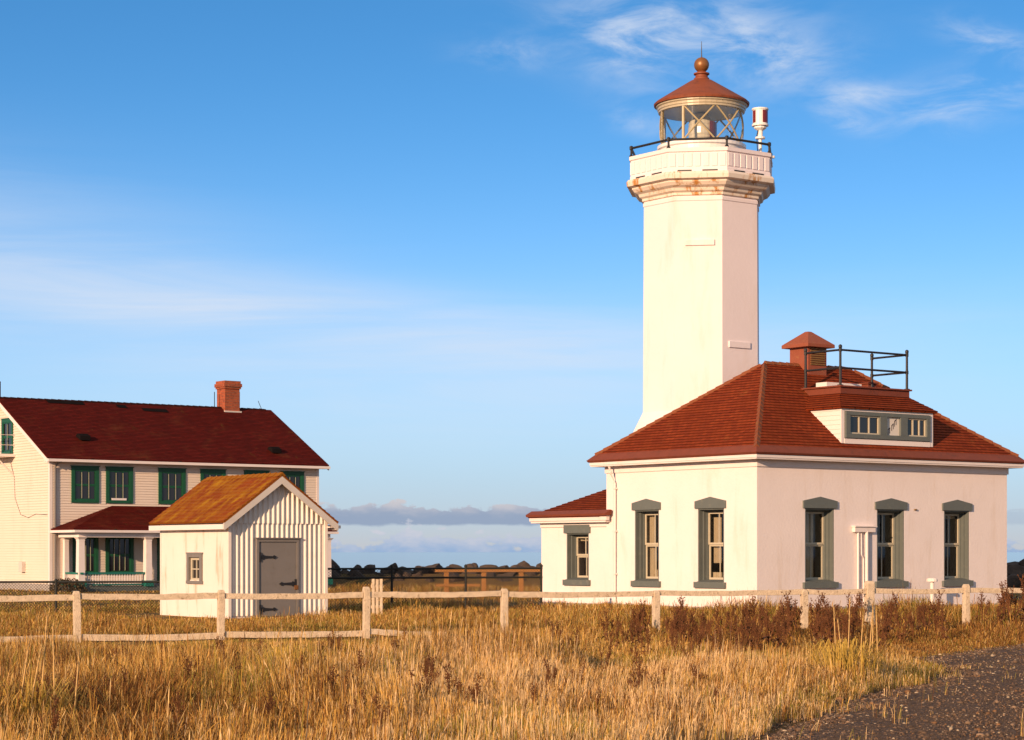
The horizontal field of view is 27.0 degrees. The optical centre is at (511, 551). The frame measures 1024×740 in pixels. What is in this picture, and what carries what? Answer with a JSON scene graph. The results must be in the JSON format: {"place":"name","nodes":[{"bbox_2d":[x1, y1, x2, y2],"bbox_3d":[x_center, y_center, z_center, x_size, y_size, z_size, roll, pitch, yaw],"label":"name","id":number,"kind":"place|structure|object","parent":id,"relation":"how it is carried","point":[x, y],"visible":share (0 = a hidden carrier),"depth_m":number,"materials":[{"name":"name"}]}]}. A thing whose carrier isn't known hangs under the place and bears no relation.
{"place":"outdoors","nodes":[
{"label":"outdoors","id":0,"kind":"place"},
{"bbox_2d":[0,574,1023,739],"bbox_3d":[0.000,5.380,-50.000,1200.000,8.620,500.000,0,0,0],"label":"ground","id":1,"kind":"structure","parent":0,"point":[693,735],"depth_m":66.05,"materials":[{"name":"plant"}]},
{"bbox_2d":[39,693,62,739],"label":"dock plant","id":2,"kind":"object","parent":1,"relation":"on","point":[56,718],"visible":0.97,"depth_m":17.82,"materials":[{"name":"plant"}]},
{"bbox_2d":[0,613,106,738],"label":"grass tussock","id":3,"kind":"object","parent":1,"relation":"on","point":[42,689],"depth_m":19.15,"materials":[{"name":"yellow plant"}]},
{"bbox_2d":[49,577,87,591],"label":"bush","id":4,"kind":"object","parent":1,"relation":"on","point":[77,587],"visible":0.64,"depth_m":89.06,"materials":[{"name":"green plant"}]},
{"bbox_2d":[0,579,159,612],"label":"chain link fence","id":5,"kind":"object","parent":1,"relation":"on","point":[55,581],"visible":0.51,"depth_m":58.39,"materials":[{"name":"metal"}]},
{"bbox_2d":[88,686,106,728],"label":"dock plant","id":6,"kind":"object","parent":1,"relation":"on","point":[98,699],"visible":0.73,"depth_m":19.39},
{"bbox_2d":[112,668,129,700],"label":"dock plant","id":7,"kind":"object","parent":1,"relation":"on","point":[125,674],"visible":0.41,"depth_m":20.61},
{"bbox_2d":[0,380,338,591],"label":"keepers house","id":8,"kind":"structure","parent":1,"relation":"on","point":[90,490],"depth_m":94.80,"materials":[{"name":"white"}]},
{"bbox_2d":[0,418,13,453],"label":"window","id":9,"kind":"structure","parent":8,"relation":"in","point":[7,427],"depth_m":95.52,"materials":[{"name":"green paint"}]},
{"bbox_2d":[70,465,99,502],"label":"window","id":10,"kind":"structure","parent":8,"relation":"in","point":[84,479],"depth_m":92.96,"materials":[{"name":"green paint"}]},
{"bbox_2d":[73,537,98,574],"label":"window","id":11,"kind":"structure","parent":8,"relation":"in","point":[91,543],"depth_m":93.10,"materials":[{"name":"green paint"}]},
{"bbox_2d":[105,466,133,502],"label":"window","id":12,"kind":"structure","parent":8,"relation":"in","point":[119,480],"depth_m":93.92,"materials":[{"name":"green paint"}]},
{"bbox_2d":[105,537,133,574],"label":"window","id":13,"kind":"structure","parent":8,"relation":"in","point":[119,551],"depth_m":93.92,"materials":[{"name":"glass"}]},
{"bbox_2d":[157,538,159,580],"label":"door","id":14,"kind":"structure","parent":8,"relation":"in","point":[158,539],"depth_m":95.05,"materials":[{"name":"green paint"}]},
{"bbox_2d":[158,468,186,503],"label":"window","id":15,"kind":"structure","parent":8,"relation":"in","point":[171,481],"depth_m":95.45,"materials":[{"name":"green paint"}]},
{"bbox_2d":[200,469,226,481],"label":"window","id":16,"kind":"structure","parent":8,"relation":"in","point":[204,473],"depth_m":96.62,"materials":[{"name":"green paint"}]},
{"bbox_2d":[243,470,268,474],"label":"window","id":17,"kind":"structure","parent":8,"relation":"in","point":[246,472],"depth_m":97.97,"materials":[{"name":"green paint"}]},
{"bbox_2d":[280,471,304,491],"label":"window","id":18,"kind":"structure","parent":8,"relation":"in","point":[297,477],"depth_m":99.37,"materials":[{"name":"green paint"}]},
{"bbox_2d":[166,690,184,739],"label":"dock plant","id":19,"kind":"object","parent":1,"relation":"on","point":[178,706],"visible":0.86,"depth_m":18.97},
{"bbox_2d":[181,660,199,692],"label":"dock plant","id":20,"kind":"object","parent":1,"relation":"on","point":[188,668],"visible":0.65,"depth_m":22.36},
{"bbox_2d":[180,651,204,674],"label":"dock plant","id":21,"kind":"object","parent":1,"relation":"on","point":[187,660],"visible":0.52,"depth_m":24.24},
{"bbox_2d":[149,472,340,618],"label":"shed","id":22,"kind":"structure","parent":1,"relation":"on","point":[264,533],"depth_m":55.03,"materials":[{"name":"white wood"}]},
{"bbox_2d":[186,552,202,583],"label":"window","id":23,"kind":"structure","parent":22,"relation":"in","point":[196,557],"depth_m":55.54,"materials":[{"name":"paint"}]},
{"bbox_2d":[259,542,297,615],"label":"door","id":24,"kind":"structure","parent":22,"relation":"in","point":[277,560],"depth_m":54.80,"materials":[{"name":"grey wood"}]},
{"bbox_2d":[262,694,276,721],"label":"dock plant","id":25,"kind":"object","parent":1,"relation":"on","point":[267,707],"visible":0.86,"depth_m":19.79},
{"bbox_2d":[217,625,355,670],"bbox_3d":[-2.774,1.268,25.473,1.841,0.846,1.832,0,0,28],"label":"grass tussock","id":26,"kind":"object","parent":1,"relation":"on","point":[277,652],"depth_m":25.45,"materials":[{"name":"yellow plant"}]},
{"bbox_2d":[318,665,338,700],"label":"dock plant","id":27,"kind":"object","parent":1,"relation":"on","point":[332,673],"visible":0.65,"depth_m":21.02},
{"bbox_2d":[342,699,356,725],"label":"dock plant","id":28,"kind":"object","parent":1,"relation":"on","point":[344,705],"visible":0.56,"depth_m":19.49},
{"bbox_2d":[353,649,368,676],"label":"dock plant","id":29,"kind":"object","parent":1,"relation":"on","point":[359,659],"visible":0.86,"depth_m":25.15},
{"bbox_2d":[371,579,382,613],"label":"slat panel","id":30,"kind":"object","parent":1,"relation":"on","point":[377,586],"visible":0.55,"depth_m":56.21,"materials":[{"name":"wood"}]},
{"bbox_2d":[373,692,395,729],"bbox_3d":[-1.138,1.472,18.891,0.214,0.459,0.180,0,0,42],"label":"dock plant","id":31,"kind":"object","parent":1,"relation":"on","point":[379,705],"visible":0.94,"depth_m":18.90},
{"bbox_2d":[408,666,433,704],"bbox_3d":[-0.914,1.416,21.164,0.383,0.589,0.242,0,0,-44],"label":"dock plant","id":32,"kind":"object","parent":1,"relation":"on","point":[427,682],"visible":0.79,"depth_m":21.14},
{"bbox_2d":[422,657,439,692],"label":"dock plant","id":33,"kind":"object","parent":1,"relation":"on","point":[431,670],"visible":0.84,"depth_m":22.94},
{"bbox_2d":[425,563,442,573],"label":"boulder","id":34,"kind":"object","parent":1,"relation":"on","point":[437,565],"visible":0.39,"depth_m":104.92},
{"bbox_2d":[328,564,542,610],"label":"chain link fence","id":35,"kind":"object","parent":1,"relation":"on","point":[465,567],"visible":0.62,"depth_m":60.72,"materials":[{"name":"metal"}]},
{"bbox_2d":[439,661,462,704],"bbox_3d":[-0.605,1.414,21.527,0.287,0.618,0.320,0,0,-21],"label":"dock plant","id":36,"kind":"object","parent":1,"relation":"on","point":[452,683],"visible":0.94,"depth_m":21.57,"materials":[{"name":"plant"}]},
{"bbox_2d":[464,673,483,706],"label":"dock plant","id":37,"kind":"object","parent":1,"relation":"on","point":[473,692],"visible":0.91,"depth_m":21.21,"materials":[{"name":"plant"}]},
{"bbox_2d":[435,569,539,596],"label":"board fence","id":38,"kind":"object","parent":1,"relation":"on","point":[446,574],"visible":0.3,"depth_m":79.48,"materials":[{"name":"brown wood"}]},
{"bbox_2d":[0,581,1022,642],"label":"rail fence","id":39,"kind":"object","parent":1,"relation":"on","point":[870,590],"visible":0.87,"depth_m":41.72,"materials":[{"name":"wood"}]},
{"bbox_2d":[530,682,541,704],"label":"dock plant","id":40,"kind":"object","parent":1,"relation":"on","point":[532,691],"visible":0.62,"depth_m":20.71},
{"bbox_2d":[542,656,558,692],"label":"dock plant","id":41,"kind":"object","parent":1,"relation":"on","point":[554,672],"visible":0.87,"depth_m":24.00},
{"bbox_2d":[600,608,613,641],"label":"dock plant","id":42,"kind":"object","parent":1,"relation":"on","point":[606,626],"visible":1,"depth_m":37.87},
{"bbox_2d":[599,637,615,672],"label":"dock plant","id":43,"kind":"object","parent":1,"relation":"on","point":[608,655],"visible":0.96,"depth_m":28.57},
{"bbox_2d":[609,621,621,649],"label":"dock plant","id":44,"kind":"object","parent":1,"relation":"on","point":[613,637],"visible":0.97,"depth_m":35.38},
{"bbox_2d":[627,667,639,692],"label":"dock plant","id":45,"kind":"object","parent":1,"relation":"on","point":[632,678],"visible":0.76,"depth_m":22.31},
{"bbox_2d":[630,641,639,666],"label":"dock plant","id":46,"kind":"object","parent":1,"relation":"on","point":[636,653],"visible":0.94,"depth_m":30.27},
{"bbox_2d":[630,623,640,646],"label":"dock plant","id":47,"kind":"object","parent":1,"relation":"on","point":[637,632],"visible":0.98,"depth_m":35.93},
{"bbox_2d":[635,654,648,681],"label":"dock plant","id":48,"kind":"object","parent":1,"relation":"on","point":[639,667],"visible":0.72,"depth_m":24.44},
{"bbox_2d":[636,599,650,638],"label":"dock plant","id":49,"kind":"object","parent":1,"relation":"on","point":[642,611],"visible":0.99,"depth_m":39.72,"materials":[{"name":"plant"}]},
{"bbox_2d":[639,628,651,654],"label":"dock plant","id":50,"kind":"object","parent":1,"relation":"on","point":[641,640],"visible":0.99,"depth_m":32.82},
{"bbox_2d":[649,668,665,694],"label":"dock plant","id":51,"kind":"object","parent":1,"relation":"on","point":[651,679],"visible":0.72,"depth_m":22.81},
{"bbox_2d":[664,615,676,639],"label":"dock plant","id":52,"kind":"object","parent":1,"relation":"on","point":[668,621],"visible":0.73,"depth_m":37.55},
{"bbox_2d":[669,610,688,641],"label":"dock plant","id":53,"kind":"object","parent":1,"relation":"on","point":[682,627],"visible":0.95,"depth_m":36.07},
{"bbox_2d":[675,596,687,625],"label":"dock plant","id":54,"kind":"object","parent":1,"relation":"on","point":[681,604],"visible":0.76,"depth_m":41.63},
{"bbox_2d":[681,637,697,656],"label":"dock plant","id":55,"kind":"object","parent":1,"relation":"on","point":[691,647],"visible":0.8,"depth_m":29.47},
{"bbox_2d":[689,611,703,637],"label":"dock plant","id":56,"kind":"object","parent":1,"relation":"on","point":[693,623],"visible":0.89,"depth_m":37.61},
{"bbox_2d":[626,41,777,456],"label":"lighthouse tower","id":57,"kind":"structure","parent":1,"relation":"on","point":[703,192],"depth_m":68.49,"materials":[{"name":"paint"}]},
{"bbox_2d":[752,107,774,158],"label":"signal lamp","id":58,"kind":"object","parent":57,"relation":"attached to","point":[760,124],"visible":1,"depth_m":68.81,"materials":[{"name":"white metal"}]},
{"bbox_2d":[696,619,713,643],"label":"dock plant","id":59,"kind":"object","parent":1,"relation":"on","point":[703,628],"visible":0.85,"depth_m":35.97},
{"bbox_2d":[698,611,713,644],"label":"dock plant","id":60,"kind":"object","parent":1,"relation":"on","point":[701,619],"visible":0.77,"depth_m":37.37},
{"bbox_2d":[712,604,722,634],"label":"dock plant","id":61,"kind":"object","parent":1,"relation":"on","point":[718,620],"visible":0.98,"depth_m":39.29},
{"bbox_2d":[711,626,723,654],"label":"dock plant","id":62,"kind":"object","parent":1,"relation":"on","point":[718,640],"visible":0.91,"depth_m":32.51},
{"bbox_2d":[723,612,733,638],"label":"dock plant","id":63,"kind":"object","parent":1,"relation":"on","point":[726,624],"visible":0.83,"depth_m":38.62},
{"bbox_2d":[723,603,737,628],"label":"dock plant","id":64,"kind":"object","parent":1,"relation":"on","point":[732,611],"visible":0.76,"depth_m":41.47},
{"bbox_2d":[729,614,741,647],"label":"dock plant","id":65,"kind":"object","parent":1,"relation":"on","point":[738,630],"visible":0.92,"depth_m":35.83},
{"bbox_2d":[739,616,754,650],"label":"dock plant","id":66,"kind":"object","parent":1,"relation":"on","point":[748,626],"visible":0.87,"depth_m":34.62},
{"bbox_2d":[741,602,756,625],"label":"dock plant","id":67,"kind":"object","parent":1,"relation":"on","point":[746,609],"visible":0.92,"depth_m":40.98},
{"bbox_2d":[740,615,761,650],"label":"dock plant","id":68,"kind":"object","parent":1,"relation":"on","point":[752,627],"visible":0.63,"depth_m":35.15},
{"bbox_2d":[748,595,765,626],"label":"dock plant","id":69,"kind":"object","parent":1,"relation":"on","point":[753,607],"visible":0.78,"depth_m":41.99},
{"bbox_2d":[751,622,764,650],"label":"dock plant","id":70,"kind":"object","parent":1,"relation":"on","point":[759,633],"visible":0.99,"depth_m":34.65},
{"bbox_2d":[761,609,776,647],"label":"dock plant","id":71,"kind":"object","parent":1,"relation":"on","point":[771,626],"visible":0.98,"depth_m":35.39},
{"bbox_2d":[761,606,777,643],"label":"dock plant","id":72,"kind":"object","parent":1,"relation":"on","point":[766,625],"visible":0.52,"depth_m":37.97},
{"bbox_2d":[526,332,1023,608],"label":"station building","id":73,"kind":"structure","parent":1,"relation":"on","point":[858,480],"depth_m":63.36,"materials":[{"name":"white paint"}]},
{"bbox_2d":[562,525,590,585],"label":"window","id":74,"kind":"structure","parent":73,"relation":"in","point":[574,532],"depth_m":66.94,"materials":[{"name":"grey paint"}]},
{"bbox_2d":[631,499,660,586],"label":"window","id":75,"kind":"structure","parent":73,"relation":"in","point":[646,572],"depth_m":64.31,"materials":[{"name":"grey paint"}]},
{"bbox_2d":[693,497,725,587],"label":"window","id":76,"kind":"structure","parent":73,"relation":"in","point":[713,505],"depth_m":61.99,"materials":[{"name":"grey paint"}]},
{"bbox_2d":[803,497,838,587],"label":"window","id":77,"kind":"structure","parent":73,"relation":"in","point":[818,505],"depth_m":61.85,"materials":[{"name":"grey paint"}]},
{"bbox_2d":[875,498,908,586],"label":"window","id":78,"kind":"structure","parent":73,"relation":"in","point":[895,507],"depth_m":63.56,"materials":[{"name":"grey paint"}]},
{"bbox_2d":[942,500,973,585],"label":"window","id":79,"kind":"structure","parent":73,"relation":"in","point":[958,508],"depth_m":65.29,"materials":[{"name":"grey paint"}]},
{"bbox_2d":[771,613,786,646],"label":"dock plant","id":80,"kind":"object","parent":1,"relation":"on","point":[782,631],"visible":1,"depth_m":35.20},
{"bbox_2d":[773,599,788,635],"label":"dock plant","id":81,"kind":"object","parent":1,"relation":"on","point":[783,606],"visible":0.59,"depth_m":39.02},
{"bbox_2d":[775,615,789,645],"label":"dock plant","id":82,"kind":"object","parent":1,"relation":"on","point":[785,623],"visible":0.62,"depth_m":36.09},
{"bbox_2d":[776,606,793,642],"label":"dock plant","id":83,"kind":"object","parent":1,"relation":"on","point":[788,622],"visible":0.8,"depth_m":38.06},
{"bbox_2d":[780,597,798,633],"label":"dock plant","id":84,"kind":"object","parent":1,"relation":"on","point":[790,614],"visible":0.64,"depth_m":40.40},
{"bbox_2d":[781,590,802,628],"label":"dock plant","id":85,"kind":"object","parent":1,"relation":"on","point":[800,612],"visible":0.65,"depth_m":41.12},
{"bbox_2d":[784,600,805,629],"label":"dock plant","id":86,"kind":"object","parent":1,"relation":"on","point":[795,607],"visible":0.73,"depth_m":41.22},
{"bbox_2d":[807,591,823,631],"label":"dock plant","id":87,"kind":"object","parent":1,"relation":"on","point":[811,607],"visible":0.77,"depth_m":41.05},
{"bbox_2d":[812,617,826,646],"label":"dock plant","id":88,"kind":"object","parent":1,"relation":"on","point":[821,628],"visible":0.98,"depth_m":35.33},
{"bbox_2d":[808,606,834,644],"bbox_3d":[5.151,1.310,35.382,0.495,0.816,0.306,0,0,-6],"label":"dock plant","id":89,"kind":"object","parent":1,"relation":"on","point":[817,628],"visible":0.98,"depth_m":35.38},
{"bbox_2d":[810,598,832,637],"bbox_3d":[5.546,1.269,38.062,0.464,0.904,0.454,0,0,36],"label":"dock plant","id":90,"kind":"object","parent":1,"relation":"on","point":[818,613],"visible":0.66,"depth_m":38.09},
{"bbox_2d":[821,607,841,645],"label":"dock plant","id":91,"kind":"object","parent":1,"relation":"on","point":[828,625],"visible":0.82,"depth_m":35.30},
{"bbox_2d":[824,603,845,645],"bbox_3d":[5.550,1.295,36.728,0.346,0.832,0.436,0,0,43],"label":"dock plant","id":92,"kind":"object","parent":1,"relation":"on","point":[832,623],"visible":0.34,"depth_m":36.67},
{"bbox_2d":[832,613,850,647],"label":"dock plant","id":93,"kind":"object","parent":1,"relation":"on","point":[837,631],"visible":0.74,"depth_m":34.64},
{"bbox_2d":[839,607,851,639],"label":"dock plant","id":94,"kind":"object","parent":1,"relation":"on","point":[846,625],"visible":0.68,"depth_m":38.21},
{"bbox_2d":[841,601,860,643],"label":"dock plant","id":95,"kind":"object","parent":1,"relation":"on","point":[852,624],"visible":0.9,"depth_m":37.63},
{"bbox_2d":[844,592,858,626],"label":"dock plant","id":96,"kind":"object","parent":1,"relation":"on","point":[851,607],"visible":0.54,"depth_m":42.48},
{"bbox_2d":[797,597,908,688],"bbox_3d":[4.191,1.113,26.639,1.588,1.156,1.782,0,0,-18],"label":"grass tussock","id":97,"kind":"object","parent":1,"relation":"on","point":[841,656],"depth_m":26.46,"materials":[{"name":"yellow plant"}]},
{"bbox_2d":[851,590,867,624],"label":"dock plant","id":98,"kind":"object","parent":1,"relation":"on","point":[859,600],"visible":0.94,"depth_m":44.92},
{"bbox_2d":[874,619,890,649],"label":"dock plant","id":99,"kind":"object","parent":1,"relation":"on","point":[882,633],"visible":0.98,"depth_m":35.30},
{"bbox_2d":[877,605,891,638],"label":"dock plant","id":100,"kind":"object","parent":1,"relation":"on","point":[886,622],"visible":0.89,"depth_m":39.31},
{"bbox_2d":[880,599,895,630],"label":"dock plant","id":101,"kind":"object","parent":1,"relation":"on","point":[888,613],"visible":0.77,"depth_m":41.52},
{"bbox_2d":[880,591,900,630],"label":"dock plant","id":102,"kind":"object","parent":1,"relation":"on","point":[895,602],"visible":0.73,"depth_m":43.47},
{"bbox_2d":[892,608,909,643],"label":"dock plant","id":103,"kind":"object","parent":1,"relation":"on","point":[902,626],"visible":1,"depth_m":38.65,"materials":[{"name":"plant"}]},
{"bbox_2d":[906,606,922,641],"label":"dock plant","id":104,"kind":"object","parent":1,"relation":"on","point":[912,621],"visible":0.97,"depth_m":39.60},
{"bbox_2d":[916,602,929,631],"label":"dock plant","id":105,"kind":"object","parent":1,"relation":"on","point":[923,613],"visible":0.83,"depth_m":42.72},
{"bbox_2d":[926,578,937,603],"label":"standpipe","id":106,"kind":"object","parent":1,"relation":"on","point":[931,580],"visible":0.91,"depth_m":63.38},
{"bbox_2d":[926,589,945,629],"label":"dock plant","id":107,"kind":"object","parent":1,"relation":"on","point":[933,606],"visible":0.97,"depth_m":43.24,"materials":[{"name":"plant"}]},
{"bbox_2d":[932,602,950,638],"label":"dock plant","id":108,"kind":"object","parent":1,"relation":"on","point":[942,619],"visible":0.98,"depth_m":39.51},
{"bbox_2d":[975,590,990,623],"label":"dock plant","id":109,"kind":"object","parent":1,"relation":"on","point":[987,602],"visible":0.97,"depth_m":45.61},
{"bbox_2d":[995,580,1019,622],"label":"dock plant","id":110,"kind":"object","parent":1,"relation":"on","point":[1002,601],"visible":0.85,"depth_m":45.66,"materials":[{"name":"plant"}]},
{"bbox_2d":[1001,583,1022,622],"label":"dock plant","id":111,"kind":"object","parent":1,"relation":"on","point":[1008,597],"visible":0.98,"depth_m":45.16,"materials":[{"name":"plant"}]},
{"bbox_2d":[1007,574,1023,587],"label":"bush","id":112,"kind":"object","parent":1,"relation":"on","point":[1013,580],"visible":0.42,"depth_m":97.22,"materials":[{"name":"plant"}]},
{"bbox_2d":[1007,564,1023,575],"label":"boulder","id":113,"kind":"object","parent":1,"relation":"on","point":[1015,569],"visible":0.59,"depth_m":98.26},
{"bbox_2d":[1015,574,1023,622],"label":"dock plant","id":114,"kind":"object","parent":1,"relation":"on","point":[1022,586],"visible":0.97,"depth_m":45.49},
{"bbox_2d":[0,0,1023,551],"label":"sky","id":115,"kind":"structure","parent":0,"point":[410,233],"materials":[{"name":"blue"}]},
{"bbox_2d":[331,552,1023,572],"bbox_3d":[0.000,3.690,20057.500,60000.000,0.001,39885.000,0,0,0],"label":"sea","id":116,"kind":"structure","parent":0,"point":[387,559],"depth_m":1209.29,"materials":[{"name":"blue liquid"}]},
{"bbox_2d":[737,643,1023,739],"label":"gravel track","id":117,"kind":"structure","parent":0,"point":[913,710],"depth_m":22.36,"materials":[{"name":"gravel"}]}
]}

